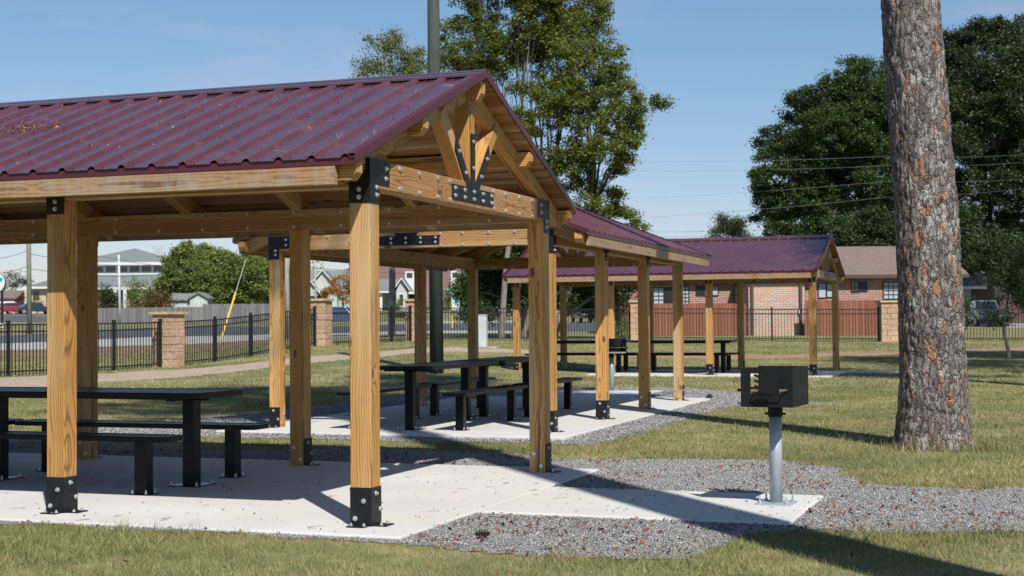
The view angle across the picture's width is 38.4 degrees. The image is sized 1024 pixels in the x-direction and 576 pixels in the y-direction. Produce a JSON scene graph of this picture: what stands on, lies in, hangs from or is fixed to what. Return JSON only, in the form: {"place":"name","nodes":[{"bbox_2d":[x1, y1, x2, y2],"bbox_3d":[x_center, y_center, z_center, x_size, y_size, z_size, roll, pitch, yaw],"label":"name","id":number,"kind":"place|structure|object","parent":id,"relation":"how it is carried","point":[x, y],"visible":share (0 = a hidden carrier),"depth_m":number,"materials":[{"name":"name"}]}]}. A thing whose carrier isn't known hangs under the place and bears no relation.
{"place":"outdoors","nodes":[
{"label":"outdoors","id":0,"kind":"place"},
{"bbox_2d":[0,315,100,322],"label":"driveway","id":1,"kind":"structure","parent":0,"point":[17,318],"depth_m":155.31,"materials":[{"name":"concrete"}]},
{"bbox_2d":[0,303,26,313],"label":"parked car","id":2,"kind":"object","parent":1,"relation":"on","point":[9,306],"visible":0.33,"depth_m":187.04,"materials":[{"name":"red paint"}]},
{"bbox_2d":[15,302,46,313],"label":"parked car","id":3,"kind":"object","parent":1,"relation":"on","point":[22,309],"visible":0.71,"depth_m":185.22,"materials":[{"name":"blue paint"}]},
{"bbox_2d":[2,339,288,360],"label":"bank","id":4,"kind":"structure","parent":0,"point":[31,351],"depth_m":58.87,"materials":[{"name":"green plant"}]},
{"bbox_2d":[220,259,245,342],"bbox_3d":[-12.023,0.584,63.256,0.075,3.776,2.619,-1,-1,15],"label":"guy wire","id":5,"kind":"object","parent":4,"relation":"attached to","point":[232,302],"visible":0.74,"depth_m":63.16,"materials":[{"name":"yellow plastic"}]},
{"bbox_2d":[2,331,521,349],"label":"pavement","id":6,"kind":"structure","parent":0,"point":[31,343],"depth_m":73.82,"materials":[{"name":"concrete"}]},
{"bbox_2d":[0,347,528,386],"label":"path","id":7,"kind":"structure","parent":0,"point":[37,381],"depth_m":35.83,"materials":[{"name":"beige concrete"}]},
{"bbox_2d":[2,323,615,342],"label":"road","id":8,"kind":"structure","parent":0,"point":[386,327],"depth_m":94.73,"materials":[{"name":"grey asphalt"}]},
{"bbox_2d":[333,321,511,325],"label":"pavement","id":9,"kind":"structure","parent":0,"point":[428,322],"depth_m":137.41,"materials":[{"name":"concrete"}]},
{"bbox_2d":[332,306,349,320],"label":"parked car","id":10,"kind":"object","parent":9,"relation":"on","point":[341,314],"visible":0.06,"depth_m":139.17,"materials":[{"name":"blue paint"}]},
{"bbox_2d":[0,310,1023,575],"bbox_3d":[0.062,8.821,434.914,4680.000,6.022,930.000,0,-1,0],"label":"ground","id":11,"kind":"structure","parent":0,"point":[574,370],"depth_m":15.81,"materials":[{"name":"green plant"}]},
{"bbox_2d":[0,273,5,328],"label":"roadside sign","id":12,"kind":"object","parent":11,"relation":"on","point":[2,282],"visible":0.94,"depth_m":119.93,"materials":[{"name":"white metal"}]},
{"bbox_2d":[0,290,23,313],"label":"building","id":13,"kind":"structure","parent":11,"relation":"on","point":[9,295],"depth_m":223.44,"materials":[{"name":"beige"}]},
{"bbox_2d":[4,270,34,289],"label":"pine tree","id":14,"kind":"object","parent":11,"relation":"on","point":[15,283],"visible":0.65,"depth_m":230.75,"materials":[{"name":"green plant"}]},
{"bbox_2d":[26,244,31,333],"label":"utility pole","id":15,"kind":"object","parent":11,"relation":"on","point":[29,288],"visible":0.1,"depth_m":99.91,"materials":[{"name":"grey wood"}]},
{"bbox_2d":[0,319,161,375],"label":"metal fence","id":16,"kind":"object","parent":11,"relation":"on","point":[114,330],"visible":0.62,"depth_m":36.93,"materials":[{"name":"black metal"}]},
{"bbox_2d":[17,248,188,313],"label":"office building","id":17,"kind":"structure","parent":11,"relation":"on","point":[108,273],"depth_m":223.47,"materials":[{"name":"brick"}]},
{"bbox_2d":[98,280,125,307],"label":"bush","id":18,"kind":"object","parent":11,"relation":"on","point":[107,298],"visible":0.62,"depth_m":162.35,"materials":[{"name":"green plant"}]},
{"bbox_2d":[118,255,120,322],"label":"pole","id":19,"kind":"object","parent":11,"relation":"on","point":[119,301],"visible":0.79,"depth_m":149.93,"materials":[{"name":"white metal"}]},
{"bbox_2d":[122,274,158,307],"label":"bush","id":20,"kind":"object","parent":11,"relation":"on","point":[137,294],"visible":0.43,"depth_m":159.95,"materials":[{"name":"green plant"}]},
{"bbox_2d":[135,284,182,307],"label":"bush","id":21,"kind":"object","parent":11,"relation":"on","point":[156,300],"visible":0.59,"depth_m":155.44,"materials":[{"name":"brown plant"}]},
{"bbox_2d":[149,312,187,366],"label":"fence pillar","id":22,"kind":"structure","parent":11,"relation":"on","point":[173,340],"depth_m":38.76,"materials":[{"name":"stone"}]},
{"bbox_2d":[98,306,260,323],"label":"board fence","id":23,"kind":"object","parent":11,"relation":"on","point":[128,315],"visible":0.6,"depth_m":149.98,"materials":[{"name":"grey wood"}]},
{"bbox_2d":[168,292,214,306],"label":"garden shed","id":24,"kind":"structure","parent":11,"relation":"on","point":[198,299],"depth_m":158.35,"materials":[{"name":"white"}]},
{"bbox_2d":[149,239,268,304],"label":"tree","id":25,"kind":"object","parent":11,"relation":"on","point":[220,288],"visible":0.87,"depth_m":161.22,"materials":[{"name":"green plant"}]},
{"bbox_2d":[203,304,268,320],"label":"board fence","id":26,"kind":"object","parent":11,"relation":"on","point":[263,308],"visible":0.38,"depth_m":156.80,"materials":[{"name":"grey wood"}]},
{"bbox_2d":[184,306,315,363],"bbox_3d":[-7.629,1.381,42.980,0.076,1.785,7.930,-1,-1,20],"label":"metal fence","id":27,"kind":"object","parent":11,"relation":"on","point":[215,325],"visible":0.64,"depth_m":42.07,"materials":[{"name":"black"}]},
{"bbox_2d":[237,249,289,311],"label":"tree","id":28,"kind":"object","parent":11,"relation":"on","point":[266,273],"visible":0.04,"depth_m":170.24,"materials":[{"name":"green plant"}]},
{"bbox_2d":[285,258,289,338],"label":"utility pole","id":29,"kind":"object","parent":11,"relation":"on","point":[287,297],"visible":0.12,"depth_m":69.92,"materials":[{"name":"grey wood"}]},
{"bbox_2d":[0,453,598,539],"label":"concrete slab","id":30,"kind":"structure","parent":11,"relation":"on","point":[271,492],"depth_m":11.12,"materials":[{"name":"grey concrete"}]},
{"bbox_2d":[0,430,183,495],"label":"picnic bench","id":31,"kind":"object","parent":30,"relation":"on","point":[143,464],"visible":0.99,"depth_m":11.19,"materials":[{"name":"black metal"}]},
{"bbox_2d":[0,387,242,487],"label":"picnic table","id":32,"kind":"object","parent":30,"relation":"on","point":[191,398],"visible":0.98,"depth_m":11.82,"materials":[{"name":"black metal"}]},
{"bbox_2d":[15,419,268,477],"bbox_3d":[-3.245,1.391,12.779,2.440,0.450,0.300,-1,-1,20],"label":"picnic bench","id":33,"kind":"object","parent":30,"relation":"on","point":[232,449],"visible":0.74,"depth_m":12.51,"materials":[{"name":"black metal"}]},
{"bbox_2d":[0,69,575,527],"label":"picnic pavilion","id":34,"kind":"structure","parent":30,"relation":"on","point":[452,151],"depth_m":10.85,"materials":[{"name":"brown wood"}]},
{"bbox_2d":[0,82,421,167],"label":"roof litter","id":35,"kind":"object","parent":34,"relation":"on","point":[136,132],"visible":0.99,"depth_m":11.14,"materials":[{"name":"brown plant"}]},
{"bbox_2d":[0,87,434,163],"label":"roof needles","id":36,"kind":"object","parent":34,"relation":"on","point":[24,130],"visible":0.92,"depth_m":11.27,"materials":[{"name":"brown plant"}]},
{"bbox_2d":[10,464,769,528],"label":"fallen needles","id":37,"kind":"object","parent":30,"relation":"on","point":[406,477],"visible":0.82,"depth_m":11.01,"materials":[{"name":"brown plant"}]},
{"bbox_2d":[5,455,819,532],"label":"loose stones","id":38,"kind":"object","parent":30,"relation":"on","point":[349,488],"visible":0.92,"depth_m":11.02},
{"bbox_2d":[311,298,334,345],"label":"fence pillar","id":39,"kind":"structure","parent":11,"relation":"on","point":[323,321],"depth_m":46.69,"materials":[{"name":"stone"}]},
{"bbox_2d":[310,269,349,307],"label":"house","id":40,"kind":"structure","parent":11,"relation":"on","point":[324,275],"depth_m":219.12,"materials":[{"name":"white"}]},
{"bbox_2d":[317,269,349,321],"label":"ornamental tree","id":41,"kind":"object","parent":11,"relation":"on","point":[328,291],"visible":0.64,"depth_m":150.01,"materials":[{"name":"orange plant"}]},
{"bbox_2d":[331,305,411,343],"bbox_3d":[-4.792,1.281,49.634,0.076,1.436,5.346,-1,-2,27],"label":"metal fence","id":42,"kind":"object","parent":11,"relation":"on","point":[391,324],"visible":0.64,"depth_m":50.73,"materials":[{"name":"black metal"}]},
{"bbox_2d":[9,386,740,444],"bbox_3d":[-0.199,1.791,21.585,6.912,0.056,14.065,-1,-2,24],"label":"gravel bed","id":43,"kind":"object","parent":11,"relation":"on","point":[389,439],"visible":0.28,"depth_m":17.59,"materials":[{"name":"grey gravel"}]},
{"bbox_2d":[348,25,441,336],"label":"turning tree","id":44,"kind":"object","parent":11,"relation":"on","point":[388,47],"visible":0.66,"depth_m":66.09,"materials":[{"name":"green plant"}]},
{"bbox_2d":[379,278,413,310],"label":"house","id":45,"kind":"structure","parent":11,"relation":"on","point":[403,288],"depth_m":209.95,"materials":[{"name":"white"}]},
{"bbox_2d":[346,266,465,309],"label":"church hall","id":46,"kind":"structure","parent":11,"relation":"on","point":[409,278],"depth_m":268.92,"materials":[{"name":"brick"}]},
{"bbox_2d":[403,299,426,340],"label":"fence pillar","id":47,"kind":"structure","parent":11,"relation":"on","point":[408,302],"depth_m":52.01,"materials":[{"name":"stone"}]},
{"bbox_2d":[427,0,443,373],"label":"utility pole","id":48,"kind":"object","parent":11,"relation":"on","point":[435,277],"depth_m":32.91,"materials":[{"name":"grey metal"}]},
{"bbox_2d":[443,288,453,311],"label":"bush","id":49,"kind":"object","parent":11,"relation":"on","point":[446,305],"visible":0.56,"depth_m":189.76,"materials":[{"name":"green plant"}]},
{"bbox_2d":[216,396,712,439],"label":"concrete slab","id":50,"kind":"structure","parent":11,"relation":"on","point":[579,419],"depth_m":19.07,"materials":[{"name":"grey concrete"}]},
{"bbox_2d":[335,384,431,428],"bbox_3d":[-1.591,1.490,18.629,0.300,0.450,2.440,-1,-1,19],"label":"picnic bench","id":51,"kind":"object","parent":50,"relation":"on","point":[387,389],"visible":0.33,"depth_m":19.08,"materials":[{"name":"black metal"}]},
{"bbox_2d":[380,361,498,429],"bbox_3d":[-0.908,1.324,18.401,0.770,0.760,2.440,-1,-1,19],"label":"picnic table","id":52,"kind":"object","parent":50,"relation":"on","point":[410,370],"visible":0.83,"depth_m":17.52,"materials":[{"name":"black metal"}]},
{"bbox_2d":[418,377,495,415],"bbox_3d":[-0.765,1.543,21.062,0.300,0.450,2.440,-1,-1,19],"label":"picnic bench","id":53,"kind":"object","parent":50,"relation":"on","point":[434,399],"visible":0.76,"depth_m":20.15,"materials":[{"name":"black metal"}]},
{"bbox_2d":[232,205,710,432],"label":"picnic pavilion","id":54,"kind":"structure","parent":50,"relation":"on","point":[583,231],"depth_m":19.22,"materials":[{"name":"brown wood"}]},
{"bbox_2d":[441,384,527,430],"bbox_3d":[-0.303,1.470,18.192,0.300,0.450,2.440,-1,-1,19],"label":"picnic bench","id":55,"kind":"object","parent":50,"relation":"on","point":[460,405],"visible":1,"depth_m":17.72,"materials":[{"name":"black metal"}]},
{"bbox_2d":[452,356,528,416],"bbox_3d":[-0.082,1.377,20.834,0.770,0.760,2.440,-1,-1,19],"label":"picnic table","id":56,"kind":"object","parent":50,"relation":"on","point":[484,398],"visible":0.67,"depth_m":19.92,"materials":[{"name":"black metal"}]},
{"bbox_2d":[515,377,581,416],"bbox_3d":[0.523,1.523,20.625,0.300,0.450,2.440,-1,-1,19],"label":"picnic bench","id":57,"kind":"object","parent":50,"relation":"on","point":[567,381],"visible":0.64,"depth_m":21.42,"materials":[{"name":"black metal"}]},
{"bbox_2d":[478,314,500,348],"bbox_3d":[-0.901,1.358,44.980,1.000,1.090,0.800,-1,-1,8],"label":"utility pedestal","id":58,"kind":"object","parent":11,"relation":"on","point":[483,331],"visible":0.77,"depth_m":44.84,"materials":[{"name":"metal"}]},
{"bbox_2d":[478,317,485,344],"bbox_3d":[-0.921,1.319,44.839,0.240,0.840,0.005,-1,-1,8],"label":"door","id":59,"kind":"structure","parent":58,"relation":"in","point":[481,320],"depth_m":44.83,"materials":[{"name":"white metal"}]},
{"bbox_2d":[0,438,1020,575],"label":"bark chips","id":60,"kind":"object","parent":11,"relation":"on","point":[851,554],"visible":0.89,"depth_m":8.82,"materials":[{"name":"brown wood"}]},
{"bbox_2d":[0,337,1023,390],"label":"grass","id":61,"kind":"structure","parent":11,"relation":"on","point":[397,342],"depth_m":39.53,"materials":[{"name":"green plant"}]},
{"bbox_2d":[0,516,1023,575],"bbox_3d":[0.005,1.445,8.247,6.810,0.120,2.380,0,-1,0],"label":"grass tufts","id":62,"kind":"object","parent":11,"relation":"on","point":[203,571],"visible":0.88,"depth_m":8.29,"materials":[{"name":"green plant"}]},
{"bbox_2d":[0,445,1023,558],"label":"gravel bed","id":63,"kind":"object","parent":11,"relation":"on","point":[533,547],"visible":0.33,"depth_m":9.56,"materials":[{"name":"grey gravel"}]},
{"bbox_2d":[9,445,1023,555],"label":"bark chips","id":64,"kind":"object","parent":63,"relation":"on","point":[659,531],"visible":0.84,"depth_m":9.80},
{"bbox_2d":[443,245,582,337],"bbox_3d":[0.066,-0.765,60.042,6.627,5.936,4.827,0,-1,0],"label":"shade tree","id":65,"kind":"object","parent":11,"relation":"on","point":[489,285],"visible":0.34,"depth_m":59.71,"materials":[{"name":"green plant"}]},
{"bbox_2d":[9,384,1023,445],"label":"grass","id":66,"kind":"structure","parent":11,"relation":"on","point":[752,428],"depth_m":20.85,"materials":[{"name":"green plant"}]},
{"bbox_2d":[15,431,1023,501],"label":"grass","id":67,"kind":"structure","parent":11,"relation":"on","point":[845,448],"depth_m":14.36,"materials":[{"name":"green plant"}]},
{"bbox_2d":[426,306,630,339],"bbox_3d":[0.676,1.351,54.133,8.420,1.448,0.076,0,-2,-24],"label":"metal fence","id":68,"kind":"object","parent":11,"relation":"on","point":[483,308],"visible":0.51,"depth_m":53.97,"materials":[{"name":"black metal"}]},
{"bbox_2d":[426,0,679,337],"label":"broadleaf tree","id":69,"kind":"object","parent":11,"relation":"on","point":[545,42],"visible":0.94,"depth_m":57.86,"materials":[{"name":"green plant"}]},
{"bbox_2d":[558,286,637,337],"bbox_3d":[3.473,0.349,62.957,4.705,3.820,4.243,0,-1,0],"label":"broadleaf tree","id":70,"kind":"object","parent":11,"relation":"on","point":[587,295],"visible":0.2,"depth_m":62.33,"materials":[{"name":"green plant"}]},
{"bbox_2d":[557,390,662,396],"bbox_3d":[1.689,1.946,26.218,1.600,0.140,2.544,-1,-1,19],"label":"grill pad","id":71,"kind":"object","parent":11,"relation":"on","point":[631,393],"visible":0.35,"depth_m":26.02,"materials":[{"name":"concrete"}]},
{"bbox_2d":[609,338,627,390],"bbox_3d":[1.865,1.412,27.022,0.561,0.964,0.414,0,-1,-7],"label":"pedestal grill","id":72,"kind":"object","parent":71,"relation":"on","point":[617,345],"visible":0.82,"depth_m":27.02,"materials":[{"name":"metal"}]},
{"bbox_2d":[615,307,628,336],"bbox_3d":[4.708,1.504,63.040,1.246,1.360,1.140,1,-2,-37],"label":"bush","id":73,"kind":"object","parent":11,"relation":"on","point":[626,329],"visible":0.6,"depth_m":62.88,"materials":[{"name":"green plant"}]},
{"bbox_2d":[627,300,637,339],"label":"fence pillar","id":74,"kind":"structure","parent":11,"relation":"on","point":[633,304],"depth_m":55.69,"materials":[{"name":"stone"}]},
{"bbox_2d":[478,487,822,524],"bbox_3d":[1.032,1.600,10.464,2.134,0.140,1.570,-1,-1,20],"label":"grill pad","id":75,"kind":"object","parent":11,"relation":"on","point":[680,507],"visible":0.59,"depth_m":10.29,"materials":[{"name":"concrete"}]},
{"bbox_2d":[735,366,807,506],"bbox_3d":[1.826,1.040,10.353,0.414,0.964,0.561,-1,-2,23],"label":"pedestal grill","id":76,"kind":"object","parent":75,"relation":"on","point":[776,390],"visible":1,"depth_m":10.24,"materials":[{"name":"metal"}]},
{"bbox_2d":[620,303,747,335],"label":"board fence","id":77,"kind":"object","parent":11,"relation":"on","point":[691,323],"visible":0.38,"depth_m":68.06,"materials":[{"name":"red wood"}]},
{"bbox_2d":[584,369,854,377],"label":"concrete slab","id":78,"kind":"structure","parent":11,"relation":"on","point":[702,372],"depth_m":34.17,"materials":[{"name":"grey concrete"}]},
{"bbox_2d":[525,354,622,355],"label":"picnic bench","id":79,"kind":"object","parent":78,"relation":"on","point":[578,354],"visible":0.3,"depth_m":35.31,"materials":[{"name":"black metal"}]},
{"bbox_2d":[557,340,632,371],"bbox_3d":[1.719,1.673,36.116,2.440,0.760,0.770,-1,-1,20],"label":"picnic table","id":80,"kind":"object","parent":78,"relation":"on","point":[618,363],"visible":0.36,"depth_m":35.75,"materials":[{"name":"black metal"}]},
{"bbox_2d":[557,352,637,370],"bbox_3d":[1.950,1.841,36.731,2.440,0.450,0.300,-1,-1,20],"label":"picnic bench","id":81,"kind":"object","parent":78,"relation":"on","point":[625,362],"visible":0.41,"depth_m":36.37,"materials":[{"name":"black metal"}]},
{"bbox_2d":[501,234,845,375],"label":"picnic pavilion","id":82,"kind":"structure","parent":78,"relation":"on","point":[811,260],"depth_m":34.00,"materials":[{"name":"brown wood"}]},
{"bbox_2d":[627,354,729,372],"bbox_3d":[3.908,1.776,34.595,2.440,0.450,0.300,-1,-1,20],"label":"picnic bench","id":83,"kind":"object","parent":78,"relation":"on","point":[716,363],"visible":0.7,"depth_m":34.25,"materials":[{"name":"black metal"}]},
{"bbox_2d":[632,340,737,371],"bbox_3d":[4.137,1.634,35.217,2.440,0.760,0.770,-1,-1,20],"label":"picnic table","id":84,"kind":"object","parent":78,"relation":"on","point":[723,351],"visible":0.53,"depth_m":34.85,"materials":[{"name":"black metal"}]},
{"bbox_2d":[650,353,740,370],"bbox_3d":[4.368,1.802,35.832,2.440,0.450,0.300,-1,-1,20],"label":"picnic bench","id":85,"kind":"object","parent":78,"relation":"on","point":[654,363],"visible":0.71,"depth_m":35.64,"materials":[{"name":"black metal"}]},
{"bbox_2d":[704,210,756,237],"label":"distant tree","id":86,"kind":"object","parent":11,"relation":"on","point":[729,227],"visible":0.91,"depth_m":169.31,"materials":[{"name":"green plant"}]},
{"bbox_2d":[654,307,878,340],"bbox_3d":[9.301,1.380,54.981,8.633,1.477,0.076,-1,-1,12],"label":"metal fence","id":87,"kind":"object","parent":11,"relation":"on","point":[781,313],"visible":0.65,"depth_m":54.84,"materials":[{"name":"black metal"}]},
{"bbox_2d":[616,246,968,335],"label":"brick house","id":88,"kind":"structure","parent":11,"relation":"on","point":[870,272],"depth_m":71.99,"materials":[{"name":"brown"}]},
{"bbox_2d":[653,287,663,303],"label":"window","id":89,"kind":"structure","parent":88,"relation":"in","point":[658,292],"depth_m":71.99,"materials":[{"name":"white glass"}]},
{"bbox_2d":[683,286,689,303],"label":"window","id":90,"kind":"structure","parent":88,"relation":"in","point":[685,288],"depth_m":71.99,"materials":[{"name":"white glass"}]},
{"bbox_2d":[818,283,826,297],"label":"window","id":91,"kind":"structure","parent":88,"relation":"in","point":[821,286],"depth_m":71.99,"materials":[{"name":"white glass"}]},
{"bbox_2d":[883,282,897,298],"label":"window","id":92,"kind":"structure","parent":88,"relation":"in","point":[890,289],"depth_m":71.99,"materials":[{"name":"white glass"}]},
{"bbox_2d":[740,54,894,235],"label":"broadleaf tree","id":93,"kind":"object","parent":11,"relation":"on","point":[857,125],"visible":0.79,"depth_m":84.05,"materials":[{"name":"green plant"}]},
{"bbox_2d":[804,300,898,335],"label":"board fence","id":94,"kind":"object","parent":11,"relation":"on","point":[847,326],"visible":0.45,"depth_m":68.47,"materials":[{"name":"red wood"}]},
{"bbox_2d":[822,201,895,246],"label":"evergreen tree","id":95,"kind":"object","parent":11,"relation":"on","point":[870,226],"visible":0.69,"depth_m":79.23,"materials":[{"name":"green plant"}]},
{"bbox_2d":[849,371,898,373],"bbox_3d":[8.952,2.028,34.282,2.134,0.140,1.400,-1,-1,20],"label":"grill pad","id":96,"kind":"object","parent":11,"relation":"on","point":[881,372],"visible":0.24,"depth_m":34.06,"materials":[{"name":"concrete"}]},
{"bbox_2d":[875,300,897,341],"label":"fence pillar","id":97,"kind":"structure","parent":11,"relation":"on","point":[888,320],"depth_m":53.69,"materials":[{"name":"stone"}]},
{"bbox_2d":[880,0,976,451],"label":"pine tree","id":98,"kind":"object","parent":11,"relation":"on","point":[933,400],"visible":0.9,"depth_m":14.84,"materials":[{"name":"brown plant"}]},
{"bbox_2d":[848,439,1021,452],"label":"grass tufts","id":99,"kind":"object","parent":11,"relation":"on","point":[993,445],"visible":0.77,"depth_m":14.64,"materials":[{"name":"green plant"}]},
{"bbox_2d":[897,306,1023,339],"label":"metal fence","id":100,"kind":"object","parent":11,"relation":"on","point":[986,338],"visible":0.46,"depth_m":53.97,"materials":[{"name":"black metal"}]},
{"bbox_2d":[964,293,984,329],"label":"bush","id":101,"kind":"object","parent":11,"relation":"on","point":[967,306],"visible":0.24,"depth_m":83.62,"materials":[{"name":"green plant"}]},
{"bbox_2d":[943,12,1023,314],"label":"broadleaf tree","id":102,"kind":"object","parent":11,"relation":"on","point":[988,103],"visible":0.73,"depth_m":102.92,"materials":[{"name":"green plant"}]},
{"bbox_2d":[963,268,1023,323],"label":"brick house","id":103,"kind":"structure","parent":11,"relation":"on","point":[969,286],"depth_m":112.00,"materials":[{"name":"brown"}]},
{"bbox_2d":[975,234,1023,358],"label":"sapling","id":104,"kind":"object","parent":11,"relation":"on","point":[1009,276],"visible":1,"depth_m":40.91,"materials":[{"name":"green plant"}]},
{"bbox_2d":[0,0,1023,305],"label":"sky","id":105,"kind":"structure","parent":0,"point":[728,64],"materials":[{"name":"blue"}]},
{"bbox_2d":[523,347,1023,359],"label":"dirt track","id":106,"kind":"structure","parent":0,"point":[735,357],"depth_m":44.31,"materials":[{"name":"soil"}]},
{"bbox_2d":[968,323,1023,327],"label":"driveway","id":107,"kind":"structure","parent":0,"point":[1010,325],"depth_m":96.46,"materials":[{"name":"concrete"}]},
{"bbox_2d":[965,300,1004,326],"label":"parked pickup","id":108,"kind":"object","parent":107,"relation":"on","point":[980,303],"visible":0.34,"depth_m":97.00,"materials":[{"name":"grey paint"}]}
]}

